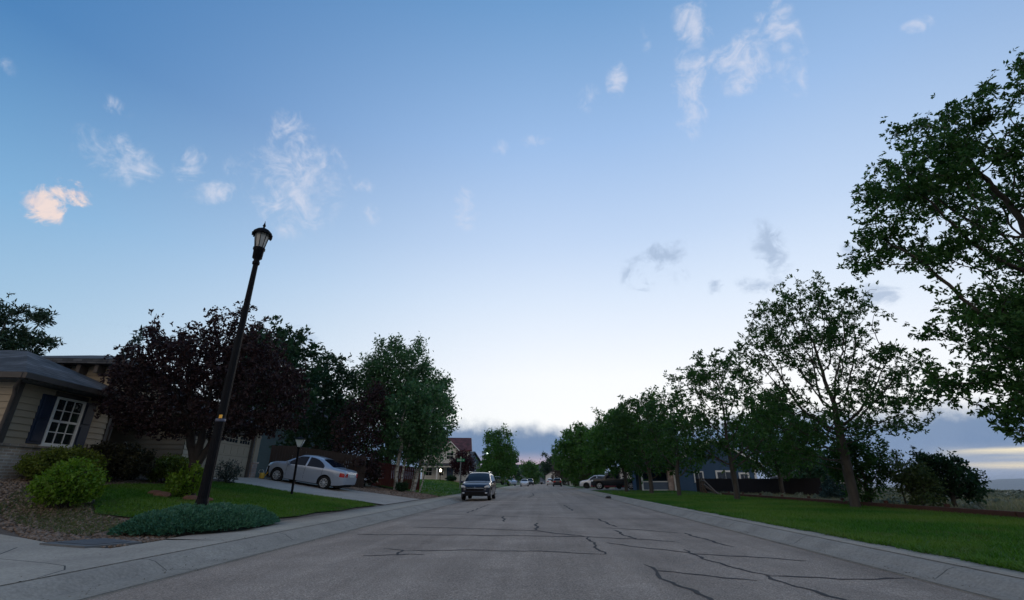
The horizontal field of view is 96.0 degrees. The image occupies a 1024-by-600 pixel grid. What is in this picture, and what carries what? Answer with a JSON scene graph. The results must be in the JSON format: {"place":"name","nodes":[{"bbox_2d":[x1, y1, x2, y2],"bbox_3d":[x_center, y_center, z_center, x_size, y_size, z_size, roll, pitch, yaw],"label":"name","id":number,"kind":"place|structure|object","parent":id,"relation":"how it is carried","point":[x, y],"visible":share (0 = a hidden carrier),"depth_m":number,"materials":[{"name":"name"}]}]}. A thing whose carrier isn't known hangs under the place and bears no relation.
{"place":"outdoors","nodes":[
{"label":"outdoors","id":0,"kind":"place"},
{"bbox_2d":[0,534,232,585],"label":"walkway","id":1,"kind":"structure","parent":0,"point":[13,570],"depth_m":6.10,"materials":[{"name":"concrete"}]},
{"bbox_2d":[93,480,376,517],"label":"lawn","id":2,"kind":"structure","parent":0,"point":[174,503],"depth_m":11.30,"materials":[{"name":"green plant"}]},
{"bbox_2d":[91,299,312,496],"bbox_3d":[-9.508,2.904,14.082,6.729,5.858,4.442,-1,-21,3],"label":"purple leaf tree","id":3,"kind":"object","parent":2,"relation":"on","point":[183,352],"visible":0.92,"depth_m":13.38,"materials":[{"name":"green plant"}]},
{"bbox_2d":[290,435,305,493],"bbox_3d":[-8.437,6.466,18.014,0.382,2.350,0.382,5,-22,-13],"label":"post lamp","id":4,"kind":"object","parent":2,"relation":"on","point":[300,440],"visible":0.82,"depth_m":18.14,"materials":[{"name":"black metal"}]},
{"bbox_2d":[231,396,341,477],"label":"teal house","id":5,"kind":"structure","parent":0,"point":[264,453],"depth_m":37.90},
{"bbox_2d":[213,477,418,504],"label":"driveway","id":6,"kind":"structure","parent":0,"point":[311,488],"depth_m":20.99,"materials":[{"name":"concrete"}]},
{"bbox_2d":[259,469,267,478],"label":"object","id":7,"kind":"object","parent":6,"relation":"on","point":[262,475],"visible":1,"depth_m":22.61,"materials":[{"name":"yellow plastic"}]},
{"bbox_2d":[266,455,357,488],"bbox_3d":[-10.152,8.646,23.395,4.400,1.458,2.084,5,-21,9],"label":"sedan","id":8,"kind":"object","parent":6,"relation":"on","point":[321,472],"visible":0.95,"depth_m":22.64,"materials":[{"name":"silver metal"}]},
{"bbox_2d":[165,484,519,540],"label":"sidewalk","id":9,"kind":"structure","parent":0,"point":[281,526],"depth_m":10.89,"materials":[{"name":"concrete"}]},
{"bbox_2d":[378,479,461,495],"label":"lawn","id":10,"kind":"structure","parent":0,"point":[433,489],"depth_m":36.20,"materials":[{"name":"green plant"}]},
{"bbox_2d":[403,379,459,491],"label":"aspen","id":11,"kind":"object","parent":10,"relation":"on","point":[438,427],"visible":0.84,"depth_m":30.31,"materials":[{"name":"green plant"}]},
{"bbox_2d":[445,475,456,481],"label":"shrub","id":12,"kind":"object","parent":10,"relation":"on","point":[451,478],"visible":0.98,"depth_m":64.68,"materials":[{"name":"green plant"}]},
{"bbox_2d":[457,457,464,488],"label":"street sign","id":13,"kind":"object","parent":10,"relation":"on","point":[460,459],"visible":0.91,"depth_m":43.60,"materials":[{"name":"green metal"}]},
{"bbox_2d":[445,448,477,484],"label":"wine leaf tree","id":14,"kind":"object","parent":10,"relation":"on","point":[466,464],"visible":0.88,"depth_m":55.59,"materials":[{"name":"purple plant"}]},
{"bbox_2d":[496,483,518,486],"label":"lawn","id":15,"kind":"structure","parent":0,"point":[498,485],"depth_m":91.26,"materials":[{"name":"green plant"}]},
{"bbox_2d":[495,476,506,483],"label":"parked car","id":16,"kind":"object","parent":15,"relation":"on","point":[498,481],"visible":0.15,"depth_m":90.73,"materials":[{"name":"grey paint"}]},
{"bbox_2d":[501,477,516,485],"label":"parked car","id":17,"kind":"object","parent":15,"relation":"on","point":[513,481],"visible":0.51,"depth_m":91.64,"materials":[{"name":"white paint"}]},
{"bbox_2d":[0,0,1023,484],"label":"sky","id":18,"kind":"structure","parent":0,"point":[573,201],"materials":[{"name":"blue"}]},
{"bbox_2d":[88,484,992,599],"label":"road","id":19,"kind":"structure","parent":0,"point":[540,542],"depth_m":6.03,"materials":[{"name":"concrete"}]},
{"bbox_2d":[0,485,524,599],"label":"gutter","id":20,"kind":"object","parent":19,"relation":"on","point":[77,585],"visible":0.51,"depth_m":5.97,"materials":[{"name":"concrete"}]},
{"bbox_2d":[460,472,495,499],"bbox_3d":[-1.968,11.234,27.934,2.082,1.565,4.428,-1,-21,3],"label":"crossover","id":21,"kind":"object","parent":19,"relation":"on","point":[478,483],"visible":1,"depth_m":26.37,"materials":[{"name":"black paint"}]},
{"bbox_2d":[0,490,1023,599],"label":"pavement joint","id":22,"kind":"object","parent":19,"relation":"on","point":[442,506],"visible":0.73,"depth_m":5.95,"materials":[{"name":"grey concrete"}]},
{"bbox_2d":[21,501,1019,598],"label":"leaf litter","id":23,"kind":"object","parent":19,"relation":"on","point":[441,504],"visible":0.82,"depth_m":6.27,"materials":[{"name":"brown plant"}]},
{"bbox_2d":[519,479,528,485],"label":"parked car","id":24,"kind":"object","parent":19,"relation":"on","point":[524,482],"visible":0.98,"depth_m":95.41,"materials":[{"name":"grey paint"}]},
{"bbox_2d":[553,478,561,486],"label":"parked car","id":25,"kind":"object","parent":19,"relation":"on","point":[557,481],"visible":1,"depth_m":93.56,"materials":[{"name":"red paint"}]},
{"bbox_2d":[558,485,1023,599],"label":"gutter","id":26,"kind":"object","parent":19,"relation":"on","point":[997,586],"visible":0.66,"depth_m":6.26,"materials":[{"name":"concrete"}]},
{"bbox_2d":[565,484,614,487],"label":"lawn","id":27,"kind":"structure","parent":0,"point":[583,487],"depth_m":70.52,"materials":[{"name":"green plant"}]},
{"bbox_2d":[551,421,606,485],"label":"shade tree","id":28,"kind":"object","parent":27,"relation":"on","point":[568,466],"visible":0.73,"depth_m":66.30,"materials":[{"name":"green plant"}]},
{"bbox_2d":[581,488,632,489],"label":"driveway","id":29,"kind":"structure","parent":0,"point":[604,489],"depth_m":53.09,"materials":[{"name":"concrete"}]},
{"bbox_2d":[580,475,609,488],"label":"parked car","id":30,"kind":"object","parent":29,"relation":"on","point":[586,484],"visible":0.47,"depth_m":59.92,"materials":[{"name":"grey paint"}]},
{"bbox_2d":[591,485,623,488],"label":"parked car","id":31,"kind":"object","parent":29,"relation":"on","point":[619,487],"visible":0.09,"depth_m":55.87,"materials":[{"name":"red paint"}]},
{"bbox_2d":[591,472,632,489],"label":"pickup","id":32,"kind":"object","parent":29,"relation":"on","point":[602,482],"visible":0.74,"depth_m":52.38,"materials":[{"name":"black paint"}]},
{"bbox_2d":[365,483,1023,558],"bbox_3d":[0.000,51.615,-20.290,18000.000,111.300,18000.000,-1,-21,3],"label":"ground","id":33,"kind":"structure","parent":0,"point":[366,484],"depth_m":31.07,"materials":[{"name":"soil"}]},
{"bbox_2d":[0,293,65,355],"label":"shade tree","id":34,"kind":"object","parent":33,"relation":"on","point":[25,339],"visible":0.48,"depth_m":29.41,"materials":[{"name":"green plant"}]},
{"bbox_2d":[117,324,146,362],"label":"spruce","id":35,"kind":"object","parent":33,"relation":"on","point":[139,338],"visible":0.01,"depth_m":24.00,"materials":[{"name":"green plant"}]},
{"bbox_2d":[0,350,265,478],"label":"tan house","id":36,"kind":"structure","parent":33,"relation":"on","point":[46,402],"depth_m":13.32,"materials":[{"name":"beige wood"}]},
{"bbox_2d":[39,397,86,447],"bbox_3d":[-12.831,3.538,13.210,0.105,1.360,1.080,2,-22,-4],"label":"window","id":37,"kind":"structure","parent":36,"relation":"in","point":[66,416],"depth_m":13.21,"materials":[{"name":"white glass"}]},
{"bbox_2d":[195,429,250,477],"bbox_3d":[-12.663,6.754,20.093,0.062,1.890,5.010,2,-22,-4],"label":"garage door","id":38,"kind":"structure","parent":36,"relation":"in","point":[236,448],"depth_m":21.03,"materials":[{"name":"paint"}]},
{"bbox_2d":[0,479,434,547],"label":"gravel bed","id":39,"kind":"object","parent":33,"relation":"on","point":[7,532],"visible":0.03,"depth_m":10.75,"materials":[{"name":"grey gravel"}]},
{"bbox_2d":[0,482,123,535],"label":"weeds","id":40,"kind":"object","parent":39,"relation":"on","point":[59,522],"visible":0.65,"depth_m":9.32,"materials":[{"name":"green plant"}]},
{"bbox_2d":[12,443,111,479],"bbox_3d":[-12.011,4.405,12.341,1.659,1.082,2.157,-1,-21,3],"label":"shrub","id":41,"kind":"object","parent":39,"relation":"on","point":[29,465],"visible":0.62,"depth_m":11.93,"materials":[{"name":"green plant"}]},
{"bbox_2d":[24,456,110,508],"bbox_3d":[-9.735,4.034,10.126,1.495,1.159,1.293,-11,-24,26],"label":"shrub","id":42,"kind":"object","parent":39,"relation":"on","point":[68,483],"visible":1,"depth_m":9.89,"materials":[{"name":"green plant"}]},
{"bbox_2d":[39,538,141,547],"bbox_3d":[-6.570,3.844,7.178,1.248,0.136,0.810,-11,-24,25],"label":"utility cover","id":43,"kind":"object","parent":39,"relation":"on","point":[94,543],"visible":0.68,"depth_m":7.13,"materials":[{"name":"concrete"}]},
{"bbox_2d":[0,476,213,547],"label":"river rock","id":44,"kind":"object","parent":39,"relation":"on","point":[43,535],"visible":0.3,"depth_m":9.06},
{"bbox_2d":[80,440,158,481],"bbox_3d":[-12.083,4.949,14.082,2.066,1.292,2.132,16,-26,-35],"label":"shrub","id":45,"kind":"object","parent":39,"relation":"on","point":[137,461],"visible":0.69,"depth_m":13.98,"materials":[{"name":"purple plant"}]},
{"bbox_2d":[111,446,146,479],"bbox_3d":[-12.425,5.316,14.904,1.319,1.237,1.269,-20,-29,41],"label":"shrub","id":46,"kind":"object","parent":39,"relation":"on","point":[131,476],"visible":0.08,"depth_m":14.67,"materials":[{"name":"green plant"}]},
{"bbox_2d":[148,490,159,493],"bbox_3d":[-9.781,5.308,12.619,0.439,0.194,0.281,-1,-21,3],"label":"edging stone","id":47,"kind":"object","parent":39,"relation":"on","point":[153,491],"visible":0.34,"depth_m":12.54,"materials":[{"name":"brown stone"}]},
{"bbox_2d":[153,491,170,497],"bbox_3d":[-9.458,5.287,12.461,0.496,0.210,0.302,-1,-21,3],"label":"edging stone","id":48,"kind":"object","parent":39,"relation":"on","point":[163,493],"visible":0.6,"depth_m":12.38,"materials":[{"name":"brown stone"}]},
{"bbox_2d":[142,452,189,483],"bbox_3d":[-11.577,5.746,15.681,1.670,1.109,1.798,-1,-21,3],"label":"shrub","id":49,"kind":"object","parent":39,"relation":"on","point":[176,463],"visible":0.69,"depth_m":15.30,"materials":[{"name":"green plant"}]},
{"bbox_2d":[163,460,204,497],"bbox_3d":[-9.136,5.086,12.989,1.182,1.091,1.076,-1,-21,3],"label":"shrub","id":50,"kind":"object","parent":39,"relation":"on","point":[180,481],"visible":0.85,"depth_m":12.82,"materials":[{"name":"green plant"}]},
{"bbox_2d":[183,495,196,499],"bbox_3d":[-8.743,5.420,12.521,0.451,0.211,0.289,-1,-21,3],"label":"edging stone","id":51,"kind":"object","parent":39,"relation":"on","point":[192,497],"visible":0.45,"depth_m":12.45,"materials":[{"name":"brown stone"}]},
{"bbox_2d":[106,501,280,536],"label":"juniper","id":52,"kind":"object","parent":39,"relation":"on","point":[185,519],"visible":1,"depth_m":8.67,"materials":[{"name":"green plant"}]},
{"bbox_2d":[213,459,244,482],"bbox_3d":[-11.200,6.830,18.249,1.093,1.016,1.094,12,-24,-27],"label":"shrub","id":53,"kind":"object","parent":39,"relation":"on","point":[235,473],"visible":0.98,"depth_m":18.16,"materials":[{"name":"green plant"}]},
{"bbox_2d":[224,315,329,422],"bbox_3d":[-15.373,5.858,29.494,6.784,10.392,6.390,5,-22,-13],"label":"shade tree","id":54,"kind":"object","parent":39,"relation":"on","point":[295,350],"visible":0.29,"depth_m":29.92,"materials":[{"name":"green plant"}]},
{"bbox_2d":[283,478,437,498],"bbox_3d":[-8.509,10.981,26.884,7.695,1.120,5.818,-1,-21,3],"label":"river rock","id":55,"kind":"object","parent":39,"relation":"on","point":[407,494],"visible":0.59,"depth_m":26.11,"materials":[{"name":"grey stone"}]},
{"bbox_2d":[395,480,409,491],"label":"shrub","id":56,"kind":"object","parent":39,"relation":"on","point":[401,487],"visible":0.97,"depth_m":28.28,"materials":[{"name":"green plant"}]},
{"bbox_2d":[370,378,435,490],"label":"aspen","id":57,"kind":"object","parent":39,"relation":"on","point":[402,430],"visible":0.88,"depth_m":29.52,"materials":[{"name":"green plant"}]},
{"bbox_2d":[195,221,272,504],"bbox_3d":[-6.595,1.423,10.946,0.513,7.620,0.498,-1,-21,3],"label":"street lamp","id":58,"kind":"object","parent":33,"relation":"on","point":[262,236],"visible":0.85,"depth_m":10.72,"materials":[{"name":"black metal"}]},
{"bbox_2d":[269,349,359,456],"bbox_3d":[-14.033,8.239,34.352,6.377,9.502,5.852,-1,-21,3],"label":"shade tree","id":59,"kind":"object","parent":33,"relation":"on","point":[329,389],"visible":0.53,"depth_m":33.52,"materials":[{"name":"green plant"}]},
{"bbox_2d":[266,445,366,487],"bbox_3d":[-11.152,9.644,26.479,5.240,2.406,0.147,6,-22,-14],"label":"plank fence","id":60,"kind":"object","parent":33,"relation":"on","point":[285,453],"visible":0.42,"depth_m":26.69,"materials":[{"name":"brown wood"}]},
{"bbox_2d":[327,377,392,486],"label":"purple leaf tree","id":61,"kind":"object","parent":33,"relation":"on","point":[370,470],"visible":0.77,"depth_m":28.53,"materials":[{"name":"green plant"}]},
{"bbox_2d":[364,459,382,485],"bbox_3d":[-9.403,10.898,29.279,2.437,1.853,1.476,-1,-21,3],"label":"shrub","id":62,"kind":"object","parent":33,"relation":"on","point":[373,481],"visible":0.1,"depth_m":28.92,"materials":[{"name":"green plant"}]},
{"bbox_2d":[326,331,461,483],"bbox_3d":[-9.210,8.298,36.736,10.840,12.176,7.066,-1,-21,3],"label":"shade tree","id":63,"kind":"object","parent":33,"relation":"on","point":[384,363],"visible":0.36,"depth_m":36.23,"materials":[{"name":"green plant"}]},
{"bbox_2d":[372,462,419,489],"bbox_3d":[-8.076,12.306,32.124,3.278,2.021,0.145,4,-22,-11],"label":"plank fence","id":64,"kind":"object","parent":33,"relation":"on","point":[388,479],"visible":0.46,"depth_m":32.11,"materials":[{"name":"brown wood"}]},
{"bbox_2d":[420,438,471,481],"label":"white house","id":65,"kind":"structure","parent":33,"relation":"on","point":[458,444],"depth_m":69.87,"materials":[{"name":"beige"}]},
{"bbox_2d":[425,467,432,476],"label":"window","id":66,"kind":"structure","parent":65,"relation":"in","point":[429,471],"depth_m":69.68,"materials":[{"name":"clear glass"}]},
{"bbox_2d":[438,467,443,476],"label":"window","id":67,"kind":"structure","parent":65,"relation":"in","point":[442,468],"depth_m":69.88,"materials":[{"name":"glass"}]},
{"bbox_2d":[445,467,453,480],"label":"door","id":68,"kind":"structure","parent":65,"relation":"in","point":[447,472],"depth_m":69.98,"materials":[{"name":"black"}]},
{"bbox_2d":[446,452,453,459],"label":"window","id":69,"kind":"structure","parent":65,"relation":"in","point":[452,454],"depth_m":69.38,"materials":[{"name":"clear glass"}]},
{"bbox_2d":[469,451,480,471],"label":"grey house","id":70,"kind":"structure","parent":33,"relation":"on","point":[475,456],"depth_m":113.80,"materials":[{"name":"stone"}]},
{"bbox_2d":[480,436,496,480],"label":"spruce","id":71,"kind":"object","parent":33,"relation":"on","point":[486,459],"visible":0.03,"depth_m":91.39,"materials":[{"name":"green plant"}]},
{"bbox_2d":[475,423,521,485],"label":"shade tree","id":72,"kind":"object","parent":33,"relation":"on","point":[504,459],"visible":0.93,"depth_m":63.97,"materials":[{"name":"green plant"}]},
{"bbox_2d":[493,456,522,479],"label":"tree","id":73,"kind":"object","parent":33,"relation":"on","point":[517,474],"visible":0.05,"depth_m":117.98,"materials":[{"name":"green plant"}]},
{"bbox_2d":[514,464,545,483],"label":"slate house","id":74,"kind":"structure","parent":33,"relation":"on","point":[543,480],"depth_m":191.28,"materials":[{"name":"grey"}]},
{"bbox_2d":[517,457,543,484],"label":"tree","id":75,"kind":"object","parent":33,"relation":"on","point":[529,469],"visible":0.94,"depth_m":139.10,"materials":[{"name":"green plant"}]},
{"bbox_2d":[539,451,560,479],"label":"tree","id":76,"kind":"object","parent":33,"relation":"on","point":[546,465],"visible":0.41,"depth_m":165.16,"materials":[{"name":"green plant"}]},
{"bbox_2d":[544,471,557,483],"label":"garage house","id":77,"kind":"structure","parent":33,"relation":"on","point":[549,475],"depth_m":160.23,"materials":[{"name":"beige"}]},
{"bbox_2d":[550,462,569,484],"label":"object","id":78,"kind":"object","parent":33,"relation":"on","point":[556,474],"visible":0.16,"depth_m":108.56,"materials":[{"name":"green plant"}]},
{"bbox_2d":[565,455,607,486],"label":"tree","id":79,"kind":"object","parent":33,"relation":"on","point":[580,479],"visible":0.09,"depth_m":80.11,"materials":[{"name":"green plant"}]},
{"bbox_2d":[615,467,631,488],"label":"garden shed","id":80,"kind":"structure","parent":33,"relation":"on","point":[622,476],"depth_m":58.09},
{"bbox_2d":[601,414,671,489],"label":"shade tree","id":81,"kind":"object","parent":33,"relation":"on","point":[640,485],"visible":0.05,"depth_m":48.74,"materials":[{"name":"green plant"}]},
{"bbox_2d":[632,441,756,491],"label":"blue house","id":82,"kind":"structure","parent":33,"relation":"on","point":[666,481],"depth_m":46.14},
{"bbox_2d":[694,471,703,482],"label":"window","id":83,"kind":"structure","parent":82,"relation":"in","point":[700,475],"depth_m":45.96,"materials":[{"name":"white glass"}]},
{"bbox_2d":[715,470,730,478],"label":"window","id":84,"kind":"structure","parent":82,"relation":"in","point":[719,474],"depth_m":45.81,"materials":[{"name":"white glass"}]},
{"bbox_2d":[738,472,749,478],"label":"window","id":85,"kind":"structure","parent":82,"relation":"in","point":[741,476],"depth_m":45.59,"materials":[{"name":"white glass"}]},
{"bbox_2d":[699,478,718,494],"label":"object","id":86,"kind":"object","parent":33,"relation":"on","point":[702,484],"visible":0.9,"depth_m":36.59,"materials":[{"name":"brown wood"}]},
{"bbox_2d":[695,478,821,494],"bbox_3d":[18.813,14.719,36.342,0.151,1.281,11.824,8,-23,-20],"label":"plank fence","id":87,"kind":"object","parent":33,"relation":"on","point":[793,486],"visible":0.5,"depth_m":35.04,"materials":[{"name":"wood"}]},
{"bbox_2d":[711,400,833,493],"bbox_3d":[18.906,10.599,33.819,7.454,7.148,7.147,5,-22,-12],"label":"tree","id":88,"kind":"object","parent":33,"relation":"on","point":[780,474],"visible":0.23,"depth_m":32.75,"materials":[{"name":"green plant"}]},
{"bbox_2d":[758,443,828,478],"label":"tree","id":89,"kind":"object","parent":33,"relation":"on","point":[768,472],"visible":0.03,"depth_m":71.58,"materials":[{"name":"green plant"}]},
{"bbox_2d":[787,451,834,489],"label":"tree","id":90,"kind":"object","parent":33,"relation":"on","point":[817,471],"visible":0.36,"depth_m":44.42,"materials":[{"name":"green plant"}]},
{"bbox_2d":[770,470,863,491],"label":"house","id":91,"kind":"structure","parent":33,"relation":"on","point":[797,476],"depth_m":56.24,"materials":[{"name":"grey"}]},
{"bbox_2d":[818,467,847,498],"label":"spruce","id":92,"kind":"object","parent":33,"relation":"on","point":[830,487],"visible":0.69,"depth_m":25.30,"materials":[{"name":"green plant"}]},
{"bbox_2d":[820,431,897,504],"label":"tree","id":93,"kind":"object","parent":33,"relation":"on","point":[872,459],"visible":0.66,"depth_m":17.66,"materials":[{"name":"green plant"}]},
{"bbox_2d":[722,491,1023,517],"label":"mulch bed","id":94,"kind":"object","parent":33,"relation":"on","point":[947,507],"visible":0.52,"depth_m":14.91,"materials":[{"name":"brown soil"}]},
{"bbox_2d":[723,489,1023,509],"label":"sagebrush","id":95,"kind":"object","parent":33,"relation":"on","point":[997,494],"visible":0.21,"depth_m":26.58,"materials":[{"name":"green plant"}]},
{"bbox_2d":[872,449,914,503],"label":"tree","id":96,"kind":"object","parent":33,"relation":"on","point":[896,454],"visible":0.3,"depth_m":17.61,"materials":[{"name":"green plant"}]},
{"bbox_2d":[883,456,952,506],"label":"field tree","id":97,"kind":"object","parent":33,"relation":"on","point":[910,479],"visible":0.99,"depth_m":16.26,"materials":[{"name":"green plant"}]},
{"bbox_2d":[836,46,1023,444],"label":"shade tree","id":98,"kind":"object","parent":33,"relation":"on","point":[955,154],"visible":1,"depth_m":11.71,"materials":[{"name":"green plant"}]},
{"bbox_2d":[868,487,1023,492],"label":"sagebrush","id":99,"kind":"object","parent":33,"relation":"on","point":[1010,491],"visible":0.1,"depth_m":125.90,"materials":[{"name":"green plant"}]},
{"bbox_2d":[906,445,994,507],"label":"field tree","id":100,"kind":"object","parent":33,"relation":"on","point":[960,484],"visible":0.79,"depth_m":16.43,"materials":[{"name":"green plant"}]},
{"bbox_2d":[563,485,1023,578],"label":"sidewalk","id":101,"kind":"structure","parent":0,"point":[977,566],"depth_m":6.83,"materials":[{"name":"concrete"}]},
{"bbox_2d":[594,490,1023,571],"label":"lawn","id":102,"kind":"structure","parent":0,"point":[875,532],"depth_m":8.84,"materials":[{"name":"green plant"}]},
{"bbox_2d":[578,404,652,491],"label":"shade tree","id":103,"kind":"object","parent":102,"relation":"on","point":[599,456],"visible":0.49,"depth_m":42.57,"materials":[{"name":"green plant"}]},
{"bbox_2d":[598,388,685,493],"bbox_3d":[10.275,11.284,37.245,6.777,8.329,6.020,-1,-21,3],"label":"shade tree","id":104,"kind":"object","parent":102,"relation":"on","point":[620,418],"visible":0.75,"depth_m":37.00,"materials":[{"name":"green plant"}]},
{"bbox_2d":[633,382,707,495],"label":"shade tree","id":105,"kind":"object","parent":102,"relation":"on","point":[655,448],"visible":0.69,"depth_m":30.84,"materials":[{"name":"green plant"}]},
{"bbox_2d":[658,347,805,498],"bbox_3d":[11.864,6.577,25.218,7.858,8.299,5.560,-1,-21,3],"label":"shade tree","id":106,"kind":"object","parent":102,"relation":"on","point":[702,376],"visible":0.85,"depth_m":24.77,"materials":[{"name":"green plant"}]},
{"bbox_2d":[732,269,942,507],"bbox_3d":[12.542,3.181,18.053,7.442,9.382,5.431,-1,-21,3],"label":"shade tree","id":107,"kind":"object","parent":102,"relation":"on","point":[813,430],"visible":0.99,"depth_m":17.43,"materials":[{"name":"green plant"}]},
{"bbox_2d":[708,491,1023,511],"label":"field grass","id":108,"kind":"structure","parent":0,"point":[1017,505],"depth_m":20.34,"materials":[{"name":"green plant"}]},
{"bbox_2d":[862,479,1023,489],"bbox_3d":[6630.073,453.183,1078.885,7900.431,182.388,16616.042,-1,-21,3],"label":"hills","id":109,"kind":"structure","parent":0,"point":[1008,484],"depth_m":5465.04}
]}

